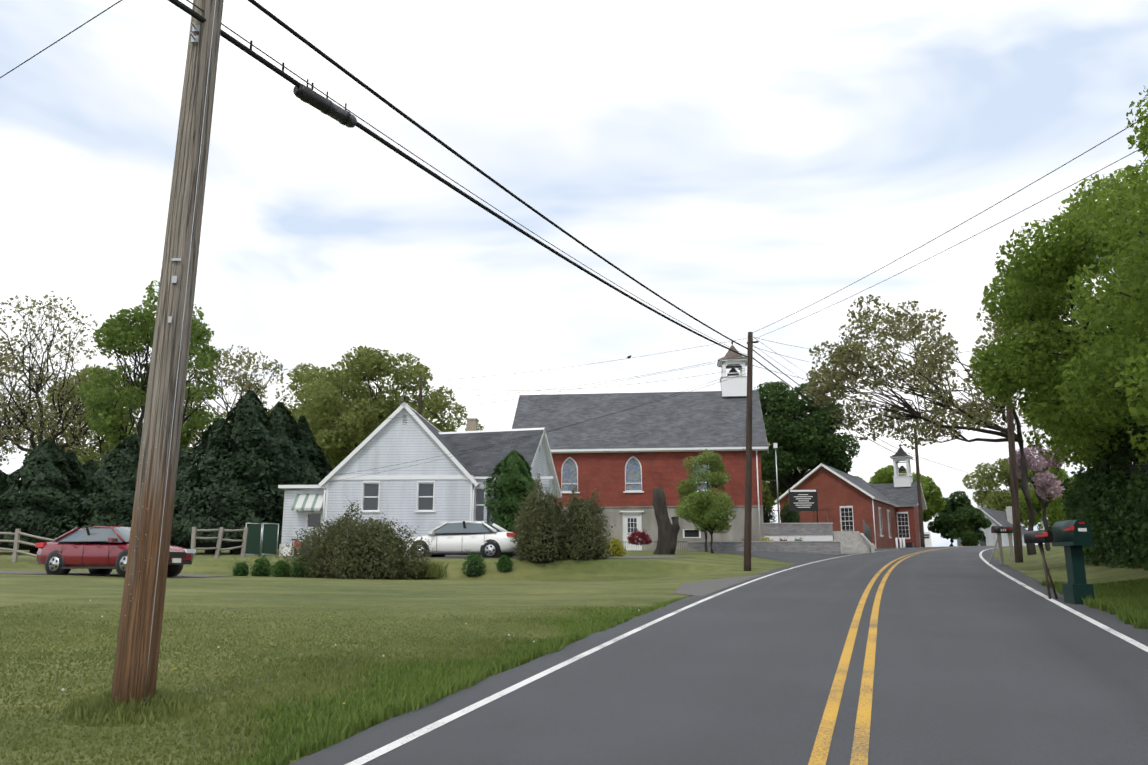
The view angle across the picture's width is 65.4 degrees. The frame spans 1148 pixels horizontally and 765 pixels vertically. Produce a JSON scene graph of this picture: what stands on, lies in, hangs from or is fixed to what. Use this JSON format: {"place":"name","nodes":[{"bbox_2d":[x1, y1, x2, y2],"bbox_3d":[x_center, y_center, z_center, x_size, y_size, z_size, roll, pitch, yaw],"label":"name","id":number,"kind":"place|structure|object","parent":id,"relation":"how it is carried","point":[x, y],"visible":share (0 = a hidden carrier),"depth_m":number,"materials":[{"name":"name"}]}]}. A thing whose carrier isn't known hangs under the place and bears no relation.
{"place":"outdoors","nodes":[
{"label":"outdoors","id":0,"kind":"place"},
{"bbox_2d":[0,543,1147,764],"bbox_3d":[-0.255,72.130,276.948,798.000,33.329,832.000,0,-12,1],"label":"ground","id":1,"kind":"structure","parent":0,"point":[580,583],"depth_m":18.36,"materials":[{"name":"green plant"}]},
{"bbox_2d":[0,470,9,523],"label":"conifer","id":2,"kind":"object","parent":1,"relation":"on","point":[2,474],"depth_m":47.21,"materials":[{"name":"green plant"}]},
{"bbox_2d":[0,336,58,465],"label":"tree","id":3,"kind":"object","parent":1,"relation":"on","point":[3,411],"depth_m":73.68,"materials":[{"name":"green plant"}]},
{"bbox_2d":[0,439,93,553],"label":"conifer","id":4,"kind":"object","parent":1,"relation":"on","point":[34,461],"depth_m":42.64,"materials":[{"name":"green plant"}]},
{"bbox_2d":[0,291,140,458],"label":"tree","id":5,"kind":"object","parent":1,"relation":"on","point":[52,420],"depth_m":72.70,"materials":[{"name":"green plant"}]},
{"bbox_2d":[53,449,87,529],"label":"conifer","id":6,"kind":"object","parent":1,"relation":"on","point":[78,466],"depth_m":45.29,"materials":[{"name":"green plant"}]},
{"bbox_2d":[27,365,144,467],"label":"tree","id":7,"kind":"object","parent":1,"relation":"on","point":[95,456],"depth_m":97.12,"materials":[{"name":"green plant"}]},
{"bbox_2d":[64,460,110,530],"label":"conifer","id":8,"kind":"object","parent":1,"relation":"on","point":[91,467],"depth_m":45.49,"materials":[{"name":"green plant"}]},
{"bbox_2d":[24,433,198,547],"bbox_3d":[-21.730,5.621,44.238,8.024,6.223,8.209,0,-12,1],"label":"conifer","id":9,"kind":"object","parent":1,"relation":"on","point":[101,488],"depth_m":42.30,"materials":[{"name":"green plant"}]},
{"bbox_2d":[35,526,195,576],"bbox_3d":[-13.919,5.139,27.199,4.910,1.505,2.140,-5,-13,21],"label":"red car","id":10,"kind":"object","parent":1,"relation":"on","point":[98,550],"visible":0.81,"depth_m":26.64,"materials":[{"name":"red metal"}]},
{"bbox_2d":[0,571,232,576],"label":"driveway","id":11,"kind":"structure","parent":1,"relation":"on","point":[77,573],"depth_m":28.00,"materials":[{"name":"grey asphalt"}]},
{"bbox_2d":[57,685,201,726],"bbox_3d":[-3.941,2.829,7.949,1.182,0.276,1.171,0,-12,1],"label":"grass tuft","id":12,"kind":"object","parent":1,"relation":"on","point":[165,703],"visible":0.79,"depth_m":7.72,"materials":[{"name":"green plant"}]},
{"bbox_2d":[76,280,223,451],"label":"tree","id":13,"kind":"object","parent":1,"relation":"on","point":[200,332],"depth_m":67.78,"materials":[{"name":"green plant"}]},
{"bbox_2d":[0,523,310,561],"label":"fence gates","id":14,"kind":"object","parent":1,"relation":"on","point":[254,536],"visible":0.75,"depth_m":34.84,"materials":[{"name":"brown wood"}]},
{"bbox_2d":[111,0,223,709],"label":"pole","id":15,"kind":"object","parent":1,"relation":"on","point":[131,656],"visible":0.92,"depth_m":8.42,"materials":[{"name":"brown wood"}]},
{"bbox_2d":[125,0,215,702],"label":"pole hardware","id":16,"kind":"object","parent":15,"relation":"attached to","point":[195,29],"visible":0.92,"depth_m":8.58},
{"bbox_2d":[0,0,1147,497],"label":"wires","id":17,"kind":"object","parent":15,"relation":"hanging from","point":[310,96],"visible":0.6,"depth_m":13.59,"materials":[{"name":"black"}]},
{"bbox_2d":[170,446,193,548],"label":"conifer","id":18,"kind":"object","parent":1,"relation":"on","point":[182,459],"depth_m":45.14,"materials":[{"name":"green plant"}]},
{"bbox_2d":[170,417,231,553],"bbox_3d":[-18.207,5.185,44.357,6.646,7.089,6.895,0,-12,1],"label":"conifer","id":19,"kind":"object","parent":1,"relation":"on","point":[197,451],"depth_m":43.01,"materials":[{"name":"green plant"}]},
{"bbox_2d":[170,433,231,553],"bbox_3d":[-17.457,5.419,44.332,5.388,6.606,5.274,0,-12,1],"label":"conifer","id":20,"kind":"object","parent":1,"relation":"on","point":[179,537],"depth_m":42.74,"materials":[{"name":"green plant"}]},
{"bbox_2d":[172,390,300,553],"bbox_3d":[-16.255,4.306,43.154,8.016,8.381,7.821,0,-12,1],"label":"conifer","id":21,"kind":"object","parent":1,"relation":"on","point":[247,403],"depth_m":42.21,"materials":[{"name":"green plant"}]},
{"bbox_2d":[228,558,252,575],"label":"shrub","id":22,"kind":"object","parent":1,"relation":"on","point":[242,567],"depth_m":29.89,"materials":[{"name":"green plant"}]},
{"bbox_2d":[183,345,298,457],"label":"tree","id":23,"kind":"object","parent":1,"relation":"on","point":[239,382],"depth_m":83.08,"materials":[{"name":"green plant"}]},
{"bbox_2d":[249,552,274,576],"bbox_3d":[-10.512,6.173,30.194,1.115,0.890,0.935,0,-12,1],"label":"shrub","id":24,"kind":"object","parent":1,"relation":"on","point":[267,564],"depth_m":29.99,"materials":[{"name":"green plant"}]},
{"bbox_2d":[212,401,320,553],"bbox_3d":[-14.865,4.705,44.258,7.233,7.964,7.181,0,-12,1],"label":"conifer","id":25,"kind":"object","parent":1,"relation":"on","point":[282,417],"depth_m":44.05,"materials":[{"name":"green plant"}]},
{"bbox_2d":[268,557,290,576],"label":"shrub","id":26,"kind":"object","parent":1,"relation":"on","point":[276,566],"depth_m":29.76,"materials":[{"name":"green plant"}]},
{"bbox_2d":[287,554,311,577],"bbox_3d":[-9.154,6.128,30.011,1.064,0.970,1.072,0,-12,1],"label":"shrub","id":27,"kind":"object","parent":1,"relation":"on","point":[294,564],"depth_m":29.78,"materials":[{"name":"green plant"}]},
{"bbox_2d":[277,434,330,548],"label":"conifer","id":28,"kind":"object","parent":1,"relation":"on","point":[315,452],"depth_m":45.86,"materials":[{"name":"green plant"}]},
{"bbox_2d":[293,415,320,484],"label":"conifer","id":29,"kind":"object","parent":1,"relation":"on","point":[303,424],"visible":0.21,"depth_m":46.24,"materials":[{"name":"green plant"}]},
{"bbox_2d":[267,362,350,428],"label":"tree","id":30,"kind":"object","parent":1,"relation":"on","point":[302,371],"depth_m":75.95,"materials":[{"name":"green plant"}]},
{"bbox_2d":[4,599,639,710],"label":"lawn flowers","id":31,"kind":"object","parent":1,"relation":"on","point":[218,647],"visible":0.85,"depth_m":11.06,"materials":[{"name":"white plant"}]},
{"bbox_2d":[323,460,332,470],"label":"conifer","id":32,"kind":"object","parent":1,"relation":"on","point":[328,464],"depth_m":48.03,"materials":[{"name":"green plant"}]},
{"bbox_2d":[293,373,386,441],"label":"tree","id":33,"kind":"object","parent":1,"relation":"on","point":[306,400],"depth_m":69.47,"materials":[{"name":"green plant"}]},
{"bbox_2d":[276,499,436,579],"bbox_3d":[-7.342,5.314,30.413,5.378,2.929,4.023,0,-12,1],"label":"bush","id":34,"kind":"object","parent":1,"relation":"on","point":[387,542],"depth_m":29.63,"materials":[{"name":"green plant"}]},
{"bbox_2d":[296,345,467,468],"bbox_3d":[-14.056,5.023,64.927,12.548,14.635,11.661,0,-12,1],"label":"tree","id":35,"kind":"object","parent":1,"relation":"on","point":[331,404],"depth_m":62.96,"materials":[{"name":"green plant"}]},
{"bbox_2d":[278,395,561,555],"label":"white house","id":36,"kind":"structure","parent":1,"relation":"on","point":[425,497],"depth_m":38.16,"materials":[{"name":"white wood"}]},
{"bbox_2d":[418,377,422,415],"bbox_3d":[-8.738,4.714,50.119,0.240,10.200,0.234,0,-12,1],"label":"utility pole","id":37,"kind":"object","parent":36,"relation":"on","point":[420,395],"depth_m":50.87,"materials":[{"name":"grey"}]},
{"bbox_2d":[397,560,449,576],"bbox_3d":[-5.171,6.418,30.906,2.496,0.600,1.822,0,-12,1],"label":"day lily","id":38,"kind":"object","parent":1,"relation":"on","point":[435,570],"visible":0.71,"depth_m":30.54,"materials":[{"name":"green plant"}]},
{"bbox_2d":[424,403,484,430],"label":"tree","id":39,"kind":"object","parent":1,"relation":"on","point":[479,425],"depth_m":73.99,"materials":[{"name":"green plant"}]},
{"bbox_2d":[218,592,693,764],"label":"verge grass","id":40,"kind":"structure","parent":1,"relation":"on","point":[431,681],"depth_m":8.65,"materials":[{"name":"green plant"}]},
{"bbox_2d":[405,521,527,557],"bbox_3d":[-4.278,6.130,34.537,4.860,1.505,2.140,-3,-12,14],"label":"white car","id":41,"kind":"object","parent":1,"relation":"on","point":[458,537],"visible":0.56,"depth_m":33.71,"materials":[{"name":"white metal"}]},
{"bbox_2d":[461,548,486,575],"bbox_3d":[-3.455,6.269,31.127,1.011,0.985,1.048,0,-12,1],"label":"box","id":42,"kind":"object","parent":1,"relation":"on","point":[470,557],"depth_m":30.92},
{"bbox_2d":[492,553,515,570],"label":"shrub","id":43,"kind":"object","parent":1,"relation":"on","point":[504,558],"depth_m":31.15,"materials":[{"name":"green plant"}]},
{"bbox_2d":[482,450,537,555],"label":"arborvitae","id":44,"kind":"object","parent":1,"relation":"on","point":[512,458],"depth_m":36.57,"materials":[{"name":"green plant"}]},
{"bbox_2d":[508,474,576,563],"bbox_3d":[-1.144,4.899,32.595,2.495,3.360,2.863,0,-12,1],"label":"bush","id":45,"kind":"object","parent":1,"relation":"on","point":[537,503],"depth_m":31.85,"materials":[{"name":"green plant"}]},
{"bbox_2d":[416,556,681,557],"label":"house drive","id":46,"kind":"structure","parent":1,"relation":"on","point":[602,557],"depth_m":34.49,"materials":[{"name":"grey asphalt"}]},
{"bbox_2d":[557,481,616,560],"bbox_3d":[0.368,5.084,32.723,2.527,2.990,2.577,0,-12,1],"label":"bush","id":47,"kind":"object","parent":1,"relation":"on","point":[578,509],"depth_m":32.16,"materials":[{"name":"green plant"}]},
{"bbox_2d":[606,536,628,556],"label":"yellow shrub","id":48,"kind":"object","parent":1,"relation":"on","point":[618,542],"depth_m":35.26,"materials":[{"name":"yellow plant"}]},
{"bbox_2d":[626,523,651,545],"bbox_3d":[3.585,8.344,49.155,1.648,1.212,1.419,0,-12,1],"label":"flowering bush","id":49,"kind":"object","parent":1,"relation":"on","point":[632,537],"depth_m":48.86,"materials":[{"name":"red plant"}]},
{"bbox_2d":[512,342,768,550],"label":"church","id":50,"kind":"structure","parent":1,"relation":"on","point":[630,459],"depth_m":57.03,"materials":[{"name":"brick"}]},
{"bbox_2d":[651,487,679,554],"bbox_3d":[4.207,6.464,41.055,1.331,3.398,0.968,0,-12,1],"label":"stump","id":51,"kind":"object","parent":1,"relation":"on","point":[668,531],"visible":0.92,"depth_m":40.94,"materials":[{"name":"brown wood"}]},
{"bbox_2d":[674,575,760,595],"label":"driveway","id":52,"kind":"structure","parent":1,"relation":"on","point":[702,588],"depth_m":22.70,"materials":[{"name":"grey concrete"}]},
{"bbox_2d":[744,332,752,570],"bbox_3d":[6.173,2.529,31.698,0.682,8.911,0.260,0,-12,1],"label":"pole","id":53,"kind":"object","parent":1,"relation":"on","point":[748,516],"visible":0.98,"depth_m":31.54,"materials":[{"name":"brown wood"}]},
{"bbox_2d":[762,440,781,509],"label":"tree","id":54,"kind":"object","parent":1,"relation":"on","point":[765,493],"depth_m":108.80,"materials":[{"name":"green plant"}]},
{"bbox_2d":[777,499,800,522],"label":"shrub","id":55,"kind":"object","parent":1,"relation":"on","point":[783,514],"depth_m":58.26,"materials":[{"name":"green plant"}]},
{"bbox_2d":[754,381,859,497],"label":"tree","id":56,"kind":"object","parent":1,"relation":"on","point":[780,414],"depth_m":80.05,"materials":[{"name":"green plant"}]},
{"bbox_2d":[708,547,918,562],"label":"driveway","id":57,"kind":"structure","parent":1,"relation":"on","point":[795,557],"depth_m":45.63,"materials":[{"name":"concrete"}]},
{"bbox_2d":[920,532,931,546],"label":"yard sale sign","id":58,"kind":"object","parent":57,"relation":"on","point":[927,539],"visible":0.71,"depth_m":78.53,"materials":[{"name":"white"}]},
{"bbox_2d":[774,443,926,548],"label":"brick hall","id":59,"kind":"structure","parent":1,"relation":"on","point":[888,513],"depth_m":74.91,"materials":[{"name":"red brick"}]},
{"bbox_2d":[855,465,945,521],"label":"tree","id":60,"kind":"object","parent":1,"relation":"on","point":[935,501],"visible":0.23,"depth_m":100.99,"materials":[{"name":"green plant"}]},
{"bbox_2d":[914,428,924,546],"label":"pole","id":61,"kind":"object","parent":1,"relation":"on","point":[922,541],"visible":0.79,"depth_m":79.02,"materials":[{"name":"brown wood"}]},
{"bbox_2d":[802,294,1036,554],"bbox_3d":[16.786,2.036,42.150,11.644,12.622,9.952,0,-12,1],"label":"tree","id":62,"kind":"object","parent":1,"relation":"on","point":[830,375],"depth_m":41.88,"materials":[{"name":"green plant"}]},
{"bbox_2d":[927,490,974,545],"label":"tree","id":63,"kind":"object","parent":1,"relation":"on","point":[953,503],"depth_m":107.83,"materials":[{"name":"green plant"}]},
{"bbox_2d":[945,507,992,545],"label":"tree","id":64,"kind":"object","parent":1,"relation":"on","point":[963,521],"depth_m":102.93,"materials":[{"name":"green plant"}]},
{"bbox_2d":[957,502,1027,545],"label":"house","id":65,"kind":"structure","parent":1,"relation":"on","point":[998,518],"depth_m":108.73,"materials":[{"name":"white"}]},
{"bbox_2d":[961,457,1040,528],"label":"tree","id":66,"kind":"object","parent":1,"relation":"on","point":[999,499],"depth_m":136.74,"materials":[{"name":"green plant"}]},
{"bbox_2d":[1005,387,1022,562],"bbox_3d":[17.082,2.797,34.924,0.592,9.109,0.300,0,-12,1],"label":"pole","id":67,"kind":"object","parent":1,"relation":"on","point":[1018,549],"visible":0.65,"depth_m":34.55,"materials":[{"name":"brown wood"}]},
{"bbox_2d":[1008,442,1067,550],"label":"pink tree","id":68,"kind":"object","parent":1,"relation":"on","point":[1043,486],"depth_m":42.76,"materials":[{"name":"pink plant"}]},
{"bbox_2d":[989,519,1094,604],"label":"mailboxes","id":69,"kind":"object","parent":1,"relation":"on","point":[1072,537],"visible":0.92,"depth_m":16.15,"materials":[{"name":"teal"}]},
{"bbox_2d":[1010,467,1075,531],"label":"tree","id":70,"kind":"object","parent":1,"relation":"on","point":[1059,506],"depth_m":119.49,"materials":[{"name":"green plant"}]},
{"bbox_2d":[969,158,1147,473],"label":"tree","id":71,"kind":"object","parent":1,"relation":"on","point":[1024,277],"depth_m":25.27,"materials":[{"name":"green plant"}]},
{"bbox_2d":[1019,292,1136,462],"bbox_3d":[39.205,1.962,63.367,13.915,18.420,15.919,0,-12,1],"label":"tree","id":72,"kind":"object","parent":1,"relation":"on","point":[1027,413],"depth_m":64.52,"materials":[{"name":"green plant"}]},
{"bbox_2d":[1040,577,1147,628],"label":"grass","id":73,"kind":"structure","parent":1,"relation":"on","point":[1125,605],"depth_m":16.07,"materials":[{"name":"green plant"}]},
{"bbox_2d":[1054,85,1147,459],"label":"tree","id":74,"kind":"object","parent":1,"relation":"on","point":[1130,362],"depth_m":17.58,"materials":[{"name":"green plant"}]},
{"bbox_2d":[1059,414,1147,570],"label":"hedge","id":75,"kind":"object","parent":1,"relation":"on","point":[1083,503],"depth_m":24.89,"materials":[{"name":"green plant"}]},
{"bbox_2d":[0,0,1147,546],"label":"sky","id":76,"kind":"structure","parent":0,"point":[747,163],"materials":[{"name":"white"}]},
{"bbox_2d":[676,449,730,551],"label":"tree","id":77,"kind":"object","parent":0,"point":[718,474],"depth_m":49.91,"materials":[{"name":"green plant"}]},
{"bbox_2d":[674,489,735,553],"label":"tree","id":78,"kind":"object","parent":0,"point":[691,506],"depth_m":43.79,"materials":[{"name":"green plant"}]},
{"bbox_2d":[288,546,1147,764],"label":"road","id":79,"kind":"structure","parent":0,"point":[979,660],"depth_m":8.60,"materials":[{"name":"grey asphalt"}]},
{"bbox_2d":[345,547,921,764],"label":"white line","id":80,"kind":"object","parent":79,"relation":"on","point":[401,741],"visible":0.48,"depth_m":8.60,"materials":[{"name":"paint"}]},
{"bbox_2d":[808,546,961,764],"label":"yellow line","id":81,"kind":"object","parent":79,"relation":"on","point":[820,752],"visible":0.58,"depth_m":8.12,"materials":[{"name":"paint"}]},
{"bbox_2d":[850,546,964,764],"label":"yellow line","id":82,"kind":"object","parent":79,"relation":"on","point":[860,751],"visible":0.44,"depth_m":8.10,"materials":[{"name":"paint"}]},
{"bbox_2d":[979,546,1147,651],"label":"white line","id":83,"kind":"object","parent":79,"relation":"on","point":[1118,634],"visible":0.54,"depth_m":14.33,"materials":[{"name":"paint"}]},
{"bbox_2d":[625,443,874,554],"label":"forecourt","id":84,"kind":"structure","parent":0,"point":[820,538],"depth_m":54.52,"materials":[{"name":"grey concrete"}]},
{"bbox_2d":[757,535,773,540],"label":"flowers","id":85,"kind":"object","parent":84,"relation":"on","point":[765,538],"visible":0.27,"depth_m":52.15,"materials":[{"name":"yellow plant"}]},
{"bbox_2d":[763,499,776,522],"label":"shrub","id":86,"kind":"object","parent":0,"point":[767,509],"depth_m":57.73,"materials":[{"name":"green plant"}]}
]}

